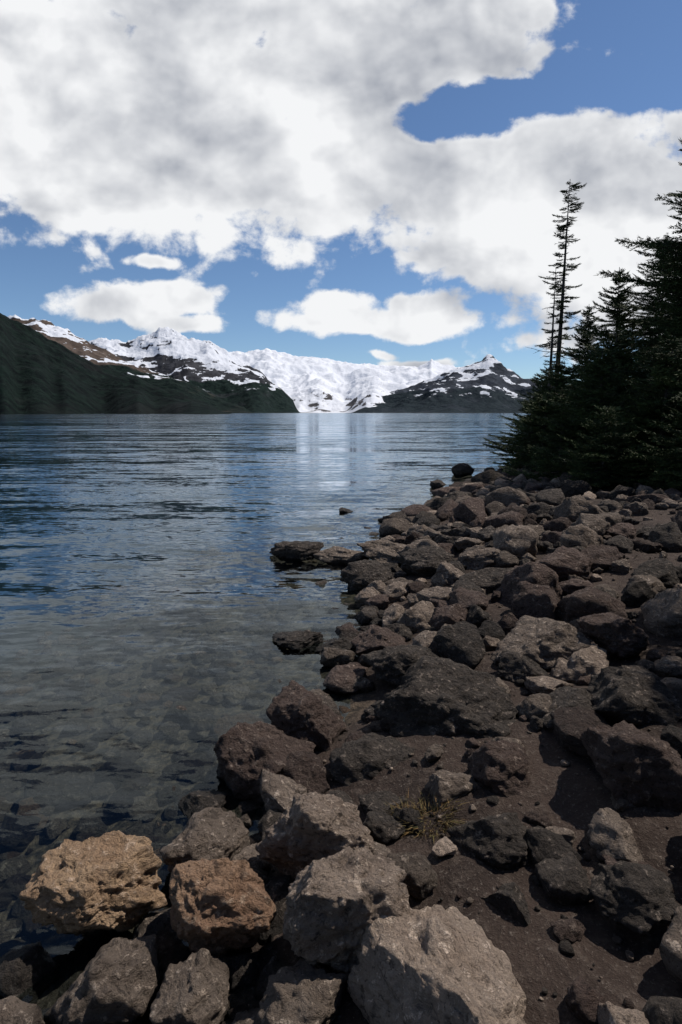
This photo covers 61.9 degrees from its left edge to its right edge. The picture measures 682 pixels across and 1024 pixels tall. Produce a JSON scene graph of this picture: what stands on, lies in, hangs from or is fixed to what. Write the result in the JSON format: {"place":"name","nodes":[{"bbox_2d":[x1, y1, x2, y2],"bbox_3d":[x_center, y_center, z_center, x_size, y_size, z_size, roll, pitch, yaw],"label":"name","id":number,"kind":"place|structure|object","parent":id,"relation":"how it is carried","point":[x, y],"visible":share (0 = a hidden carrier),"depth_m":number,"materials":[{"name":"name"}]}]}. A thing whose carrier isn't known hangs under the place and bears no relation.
{"place":"outdoors","nodes":[
{"label":"outdoors","id":0,"kind":"place"},
{"bbox_2d":[0,313,230,413],"bbox_3d":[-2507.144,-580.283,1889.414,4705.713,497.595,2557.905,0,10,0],"label":"forested mountain","id":1,"kind":"structure","parent":0,"point":[40,373],"depth_m":1141.80,"materials":[{"name":"green plant"}]},
{"bbox_2d":[8,315,252,412],"bbox_3d":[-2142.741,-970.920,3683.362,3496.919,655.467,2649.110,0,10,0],"label":"brown peak mountain","id":2,"kind":"structure","parent":0,"point":[81,347],"depth_m":3529.23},
{"bbox_2d":[88,327,299,412],"bbox_3d":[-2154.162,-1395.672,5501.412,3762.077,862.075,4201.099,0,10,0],"label":"snowy massif mountain","id":3,"kind":"structure","parent":0,"point":[208,366],"depth_m":4944.24,"materials":[{"name":"white snow"}]},
{"bbox_2d":[0,413,528,589],"bbox_3d":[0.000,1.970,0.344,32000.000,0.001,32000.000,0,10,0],"label":"lake water","id":4,"kind":"structure","parent":0,"point":[71,424],"depth_m":31.40,"materials":[{"name":"blue liquid"}]},
{"bbox_2d":[269,541,323,563],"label":"boulder","id":5,"kind":"object","parent":4,"relation":"in","point":[294,552],"visible":0.98,"depth_m":7.94,"materials":[{"name":"grey stone"}]},
{"bbox_2d":[339,507,352,515],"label":"boulder","id":6,"kind":"object","parent":4,"relation":"in","point":[342,510],"visible":0.93,"depth_m":11.61,"materials":[{"name":"grey stone"}]},
{"bbox_2d":[430,480,445,489],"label":"boulder","id":7,"kind":"object","parent":4,"relation":"in","point":[437,484],"visible":0.85,"depth_m":15.40,"materials":[{"name":"grey stone"}]},
{"bbox_2d":[0,413,681,1023],"bbox_3d":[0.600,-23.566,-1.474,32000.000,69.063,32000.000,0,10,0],"label":"ground","id":8,"kind":"structure","parent":0,"point":[54,571],"depth_m":4.64,"materials":[{"name":"soil"}]},
{"bbox_2d":[0,995,44,1023],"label":"boulder","id":9,"kind":"object","parent":8,"relation":"on","point":[14,1010],"visible":1,"depth_m":1.85,"materials":[{"name":"grey stone"}]},
{"bbox_2d":[0,941,62,1003],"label":"boulder","id":10,"kind":"object","parent":8,"relation":"on","point":[32,973],"visible":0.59,"depth_m":2.03,"materials":[{"name":"grey stone"}]},
{"bbox_2d":[19,830,166,935],"bbox_3d":[-0.974,1.479,2.240,0.501,0.336,0.380,-5,11,-29],"label":"boulder","id":11,"kind":"object","parent":8,"relation":"on","point":[111,880],"visible":1,"depth_m":2.16,"materials":[{"name":"brown stone"}]},
{"bbox_2d":[44,934,159,1023],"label":"boulder","id":12,"kind":"object","parent":8,"relation":"on","point":[117,980],"visible":0.98,"depth_m":1.88,"materials":[{"name":"grey stone"}]},
{"bbox_2d":[133,908,185,943],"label":"boulder","id":13,"kind":"object","parent":8,"relation":"on","point":[151,923],"visible":0.37,"depth_m":2.20,"materials":[{"name":"grey stone"}]},
{"bbox_2d":[156,929,193,985],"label":"boulder","id":14,"kind":"object","parent":8,"relation":"on","point":[172,950],"visible":0.36,"depth_m":2.10,"materials":[{"name":"black stone"}]},
{"bbox_2d":[149,948,229,1023],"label":"boulder","id":15,"kind":"object","parent":8,"relation":"on","point":[194,988],"visible":1,"depth_m":1.86,"materials":[{"name":"grey stone"}]},
{"bbox_2d":[0,524,381,1023],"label":"lakebed stones","id":16,"kind":"object","parent":8,"relation":"on","point":[48,791],"visible":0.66,"depth_m":4.16,"materials":[{"name":"grey stone"}]},
{"bbox_2d":[178,789,227,825],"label":"boulder","id":17,"kind":"object","parent":8,"relation":"on","point":[190,804],"visible":0.64,"depth_m":2.89,"materials":[{"name":"grey stone"}]},
{"bbox_2d":[159,807,249,872],"bbox_3d":[-0.618,1.507,2.541,0.316,0.323,0.382,5,11,25],"label":"boulder","id":18,"kind":"object","parent":8,"relation":"on","point":[209,833],"visible":0.65,"depth_m":2.47,"materials":[{"name":"grey stone"}]},
{"bbox_2d":[169,857,276,957],"bbox_3d":[-0.447,1.479,2.134,0.424,0.388,0.306,0,10,0],"label":"boulder","id":19,"kind":"object","parent":8,"relation":"on","point":[223,906],"visible":0.98,"depth_m":2.04,"materials":[{"name":"brown stone"}]},
{"bbox_2d":[219,950,261,993],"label":"boulder","id":20,"kind":"object","parent":8,"relation":"on","point":[244,971],"visible":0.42,"depth_m":2.00,"materials":[{"name":"grey stone"}]},
{"bbox_2d":[223,1007,260,1023],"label":"boulder","id":21,"kind":"object","parent":8,"relation":"on","point":[249,1016],"visible":0.42,"depth_m":1.84,"materials":[{"name":"grey stone"}]},
{"bbox_2d":[213,721,315,804],"bbox_3d":[-0.447,1.361,3.160,0.509,0.380,0.485,6,12,30],"label":"boulder","id":22,"kind":"object","parent":8,"relation":"on","point":[246,753],"visible":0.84,"depth_m":3.04,"materials":[{"name":"grey stone"}]},
{"bbox_2d":[257,810,282,842],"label":"boulder","id":23,"kind":"object","parent":8,"relation":"on","point":[269,818],"visible":0.32,"depth_m":2.68,"materials":[{"name":"grey stone"}]},
{"bbox_2d":[254,955,291,1000],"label":"boulder","id":24,"kind":"object","parent":8,"relation":"on","point":[274,964],"visible":0.3,"depth_m":1.98,"materials":[{"name":"grey stone"}]},
{"bbox_2d":[265,874,292,934],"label":"boulder","id":25,"kind":"object","parent":8,"relation":"on","point":[276,889],"visible":0.29,"depth_m":2.24,"materials":[{"name":"grey stone"}]},
{"bbox_2d":[272,630,322,653],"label":"boulder","id":26,"kind":"object","parent":8,"relation":"on","point":[299,642],"visible":1,"depth_m":4.97,"materials":[{"name":"grey stone"}]},
{"bbox_2d":[257,958,348,1023],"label":"boulder","id":27,"kind":"object","parent":8,"relation":"on","point":[301,991],"visible":0.91,"depth_m":1.80,"materials":[{"name":"grey stone"}]},
{"bbox_2d":[266,680,346,751],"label":"boulder","id":28,"kind":"object","parent":8,"relation":"on","point":[295,709],"visible":0.69,"depth_m":3.35,"materials":[{"name":"grey stone"}]},
{"bbox_2d":[255,791,374,881],"bbox_3d":[-0.110,1.378,2.421,0.518,0.429,0.346,0,10,0],"label":"boulder","id":29,"kind":"object","parent":8,"relation":"on","point":[304,831],"visible":0.75,"depth_m":2.31,"materials":[{"name":"grey stone"}]},
{"bbox_2d":[314,638,356,654],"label":"boulder","id":30,"kind":"object","parent":8,"relation":"on","point":[341,643],"visible":0.47,"depth_m":4.84,"materials":[{"name":"grey stone"}]},
{"bbox_2d":[313,546,368,565],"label":"boulder","id":31,"kind":"object","parent":8,"relation":"on","point":[338,555],"visible":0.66,"depth_m":7.77,"materials":[{"name":"grey stone"}]},
{"bbox_2d":[329,789,354,804],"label":"boulder","id":32,"kind":"object","parent":8,"relation":"on","point":[345,796],"visible":0.11,"depth_m":2.82,"materials":[{"name":"grey stone"}]},
{"bbox_2d":[283,846,411,973],"bbox_3d":[0.029,1.422,2.046,0.468,0.398,0.389,0,10,0],"label":"boulder","id":33,"kind":"object","parent":8,"relation":"on","point":[338,902],"visible":0.88,"depth_m":1.90,"materials":[{"name":"grey stone"}]},
{"bbox_2d":[340,559,394,591],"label":"boulder","id":34,"kind":"object","parent":8,"relation":"on","point":[360,575],"visible":0.69,"depth_m":6.49,"materials":[{"name":"grey stone"}]},
{"bbox_2d":[329,732,414,786],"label":"boulder","id":35,"kind":"object","parent":8,"relation":"on","point":[361,758],"visible":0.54,"depth_m":3.00,"materials":[{"name":"grey stone"}]},
{"bbox_2d":[351,624,405,654],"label":"boulder","id":36,"kind":"object","parent":8,"relation":"on","point":[373,637],"visible":0.73,"depth_m":4.66,"materials":[{"name":"grey stone"}]},
{"bbox_2d":[357,539,405,563],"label":"boulder","id":37,"kind":"object","parent":8,"relation":"on","point":[381,551],"visible":0.57,"depth_m":7.53,"materials":[{"name":"grey stone"}]},
{"bbox_2d":[358,790,408,815],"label":"boulder","id":38,"kind":"object","parent":8,"relation":"on","point":[371,801],"visible":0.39,"depth_m":2.71,"materials":[{"name":"grey stone"}]},
{"bbox_2d":[377,511,407,522],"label":"boulder","id":39,"kind":"object","parent":8,"relation":"on","point":[399,514],"visible":0.31,"depth_m":10.54,"materials":[{"name":"grey stone"}]},
{"bbox_2d":[361,645,439,686],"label":"boulder","id":40,"kind":"object","parent":8,"relation":"on","point":[390,665],"visible":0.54,"depth_m":4.02,"materials":[{"name":"grey stone"}]},
{"bbox_2d":[395,545,456,576],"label":"boulder","id":41,"kind":"object","parent":8,"relation":"on","point":[423,560],"visible":0.52,"depth_m":6.60,"materials":[{"name":"grey stone"}]},
{"bbox_2d":[382,788,472,842],"bbox_3d":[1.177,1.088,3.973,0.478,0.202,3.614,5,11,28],"label":"dry grass","id":42,"kind":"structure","parent":8,"relation":"on","point":[445,818],"depth_m":2.56,"materials":[{"name":"brown plant"}]},
{"bbox_2d":[345,904,525,1023],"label":"boulder","id":43,"kind":"object","parent":8,"relation":"on","point":[437,964],"visible":0.93,"depth_m":1.72,"materials":[{"name":"grey stone"}]},
{"bbox_2d":[370,662,518,737],"bbox_3d":[0.598,1.238,3.342,0.838,0.601,0.701,0,10,0],"label":"boulder","id":44,"kind":"object","parent":8,"relation":"on","point":[444,698],"visible":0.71,"depth_m":3.23,"materials":[{"name":"grey stone"}]},
{"bbox_2d":[431,837,457,856],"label":"boulder","id":45,"kind":"object","parent":8,"relation":"on","point":[443,846],"visible":1,"depth_m":2.32,"materials":[{"name":"beige stone"}]},
{"bbox_2d":[428,603,468,630],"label":"boulder","id":46,"kind":"object","parent":8,"relation":"on","point":[453,614],"visible":0.57,"depth_m":4.78,"materials":[{"name":"grey stone"}]},
{"bbox_2d":[226,487,680,1019],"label":"stones","id":47,"kind":"object","parent":8,"relation":"on","point":[565,947],"visible":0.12,"depth_m":2.33,"materials":[{"name":"grey stone"}]},
{"bbox_2d":[231,462,681,1023],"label":"shore rocks","id":48,"kind":"object","parent":8,"relation":"on","point":[493,508],"visible":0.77,"depth_m":4.72,"materials":[{"name":"grey stone"}]},
{"bbox_2d":[489,392,573,472],"bbox_3d":[5.871,-2.025,15.598,2.865,2.580,2.996,-5,11,-27],"label":"fir tree","id":49,"kind":"object","parent":48,"relation":"on","point":[537,426],"visible":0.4,"depth_m":15.62,"materials":[{"name":"green plant"}]},
{"bbox_2d":[487,358,581,461],"bbox_3d":[6.468,-2.756,16.879,3.200,3.587,3.717,-8,13,-39],"label":"fir tree","id":50,"kind":"object","parent":48,"relation":"on","point":[557,381],"visible":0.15,"depth_m":16.56,"materials":[{"name":"green plant"}]},
{"bbox_2d":[447,491,469,500],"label":"boulder","id":51,"kind":"object","parent":8,"relation":"on","point":[453,495],"visible":0.3,"depth_m":11.84,"materials":[{"name":"grey stone"}]},
{"bbox_2d":[451,463,473,476],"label":"boulder","id":52,"kind":"object","parent":8,"relation":"on","point":[460,469],"visible":0.94,"depth_m":18.34,"materials":[{"name":"black stone"}]},
{"bbox_2d":[457,545,499,569],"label":"boulder","id":53,"kind":"object","parent":8,"relation":"on","point":[476,557],"visible":0.66,"depth_m":6.45,"materials":[{"name":"grey stone"}]},
{"bbox_2d":[446,812,530,869],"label":"boulder","id":54,"kind":"object","parent":8,"relation":"on","point":[498,841],"visible":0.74,"depth_m":2.30,"materials":[{"name":"grey stone"}]},
{"bbox_2d":[467,739,530,797],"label":"boulder","id":55,"kind":"object","parent":8,"relation":"on","point":[499,767],"visible":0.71,"depth_m":2.68,"materials":[{"name":"stone"}]},
{"bbox_2d":[481,882,529,925],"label":"boulder","id":56,"kind":"object","parent":8,"relation":"on","point":[508,899],"visible":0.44,"depth_m":2.05,"materials":[{"name":"grey stone"}]},
{"bbox_2d":[496,711,516,720],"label":"boulder","id":57,"kind":"object","parent":8,"relation":"on","point":[508,715],"visible":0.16,"depth_m":3.17,"materials":[{"name":"grey stone"}]},
{"bbox_2d":[482,399,555,467],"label":"fir tree","id":58,"kind":"object","parent":8,"relation":"on","point":[511,434],"visible":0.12,"depth_m":18.42,"materials":[{"name":"green plant"}]},
{"bbox_2d":[497,650,550,682],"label":"boulder","id":59,"kind":"object","parent":8,"relation":"on","point":[513,666],"visible":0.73,"depth_m":3.74,"materials":[{"name":"grey stone"}]},
{"bbox_2d":[499,366,551,449],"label":"fir tree","id":60,"kind":"object","parent":8,"relation":"on","point":[535,381],"visible":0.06,"depth_m":23.39,"materials":[{"name":"green plant"}]},
{"bbox_2d":[490,615,590,670],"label":"boulder","id":61,"kind":"object","parent":8,"relation":"on","point":[545,643],"visible":0.62,"depth_m":3.96,"materials":[{"name":"grey stone"}]},
{"bbox_2d":[501,412,597,481],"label":"fir tree","id":62,"kind":"object","parent":8,"relation":"on","point":[559,466],"visible":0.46,"depth_m":12.85,"materials":[{"name":"green plant"}]},
{"bbox_2d":[543,271,561,406],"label":"sparse fir tree","id":63,"kind":"object","parent":8,"relation":"on","point":[551,346],"visible":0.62,"depth_m":18.82,"materials":[{"name":"green plant"}]},
{"bbox_2d":[527,181,586,394],"bbox_3d":[7.289,-6.099,19.226,2.076,9.506,1.995,0,10,0],"label":"sparse fir tree","id":64,"kind":"object","parent":8,"relation":"on","point":[559,337],"visible":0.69,"depth_m":18.95,"materials":[{"name":"green plant"}]},
{"bbox_2d":[535,851,593,904],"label":"boulder","id":65,"kind":"object","parent":8,"relation":"on","point":[564,880],"visible":0.93,"depth_m":2.09,"materials":[{"name":"grey stone"}]},
{"bbox_2d":[538,303,604,409],"bbox_3d":[9.059,-4.846,21.742,3.895,5.950,3.608,-3,10,-15],"label":"fir tree","id":66,"kind":"object","parent":8,"relation":"on","point":[583,339],"visible":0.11,"depth_m":21.04,"materials":[{"name":"green plant"}]},
{"bbox_2d":[527,346,654,475],"bbox_3d":[5.939,-2.134,13.122,3.047,3.416,3.540,0,10,0],"label":"fir tree","id":67,"kind":"object","parent":8,"relation":"on","point":[590,381],"visible":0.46,"depth_m":12.78,"materials":[{"name":"green plant"}]},
{"bbox_2d":[536,328,649,449],"bbox_3d":[7.320,-2.807,15.130,4.248,4.100,3.657,-3,10,-16],"label":"fir tree","id":68,"kind":"object","parent":8,"relation":"on","point":[625,356],"visible":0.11,"depth_m":14.77,"materials":[{"name":"green plant"}]},
{"bbox_2d":[550,267,654,441],"bbox_3d":[7.623,-4.039,16.632,3.608,5.950,3.895,6,11,29],"label":"fir tree","id":69,"kind":"object","parent":8,"relation":"on","point":[617,325],"visible":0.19,"depth_m":16.10,"materials":[{"name":"green plant"}]},
{"bbox_2d":[548,405,669,490],"bbox_3d":[5.334,-1.200,11.430,2.247,1.935,2.149,-1,10,-6],"label":"fir tree","id":70,"kind":"object","parent":8,"relation":"on","point":[591,458],"visible":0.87,"depth_m":11.09,"materials":[{"name":"green plant"}]},
{"bbox_2d":[577,612,649,658],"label":"boulder","id":71,"kind":"object","parent":8,"relation":"on","point":[618,636],"visible":1,"depth_m":3.91,"materials":[{"name":"grey stone"}]},
{"bbox_2d":[578,330,681,480],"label":"fir tree","id":72,"kind":"object","parent":8,"relation":"on","point":[667,378],"visible":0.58,"depth_m":11.43,"materials":[{"name":"green plant"}]},
{"bbox_2d":[580,720,681,812],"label":"boulder","id":73,"kind":"object","parent":8,"relation":"on","point":[635,766],"visible":0.95,"depth_m":2.45,"materials":[{"name":"grey stone"}]},
{"bbox_2d":[586,666,681,725],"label":"boulder","id":74,"kind":"object","parent":8,"relation":"on","point":[638,697],"visible":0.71,"depth_m":3.03,"materials":[{"name":"grey stone"}]},
{"bbox_2d":[590,861,679,933],"bbox_3d":[1.022,1.347,1.978,0.305,0.209,0.253,0,10,0],"label":"boulder","id":75,"kind":"object","parent":8,"relation":"on","point":[637,898],"visible":0.99,"depth_m":1.94,"materials":[{"name":"grey stone"}]},
{"bbox_2d":[593,137,681,437],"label":"fir tree","id":76,"kind":"object","parent":8,"relation":"on","point":[671,247],"visible":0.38,"depth_m":13.97,"materials":[{"name":"green plant"}]},
{"bbox_2d":[603,328,681,473],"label":"fir tree","id":77,"kind":"object","parent":8,"relation":"on","point":[672,389],"visible":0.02,"depth_m":12.43,"materials":[{"name":"green plant"}]},
{"bbox_2d":[605,233,680,390],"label":"fir tree","id":78,"kind":"object","parent":8,"relation":"on","point":[648,304],"visible":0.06,"depth_m":25.57,"materials":[{"name":"green plant"}]},
{"bbox_2d":[621,392,681,490],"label":"fir tree","id":79,"kind":"object","parent":8,"relation":"on","point":[667,457],"visible":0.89,"depth_m":10.29,"materials":[{"name":"green plant"}]},
{"bbox_2d":[625,276,681,387],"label":"fir tree","id":80,"kind":"object","parent":8,"relation":"on","point":[657,337],"visible":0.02,"depth_m":16.88,"materials":[{"name":"green plant"}]},
{"bbox_2d":[659,906,681,982],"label":"boulder","id":81,"kind":"object","parent":8,"relation":"on","point":[670,948],"visible":1,"depth_m":1.72,"materials":[{"name":"grey stone"}]},
{"bbox_2d":[0,0,681,380],"label":"sky","id":82,"kind":"structure","parent":0,"point":[376,182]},
{"bbox_2d":[229,348,459,412],"bbox_3d":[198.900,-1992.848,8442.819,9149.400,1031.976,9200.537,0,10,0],"label":"glacier mountain","id":83,"kind":"structure","parent":0,"point":[306,384],"depth_m":7725.38,"materials":[{"name":"white snow"}]},
{"bbox_2d":[352,354,539,412],"bbox_3d":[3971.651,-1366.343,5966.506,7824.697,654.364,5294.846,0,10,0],"label":"rocky peak mountain","id":84,"kind":"structure","parent":0,"point":[489,383],"depth_m":4744.37,"materials":[{"name":"grey stone"}]}
]}

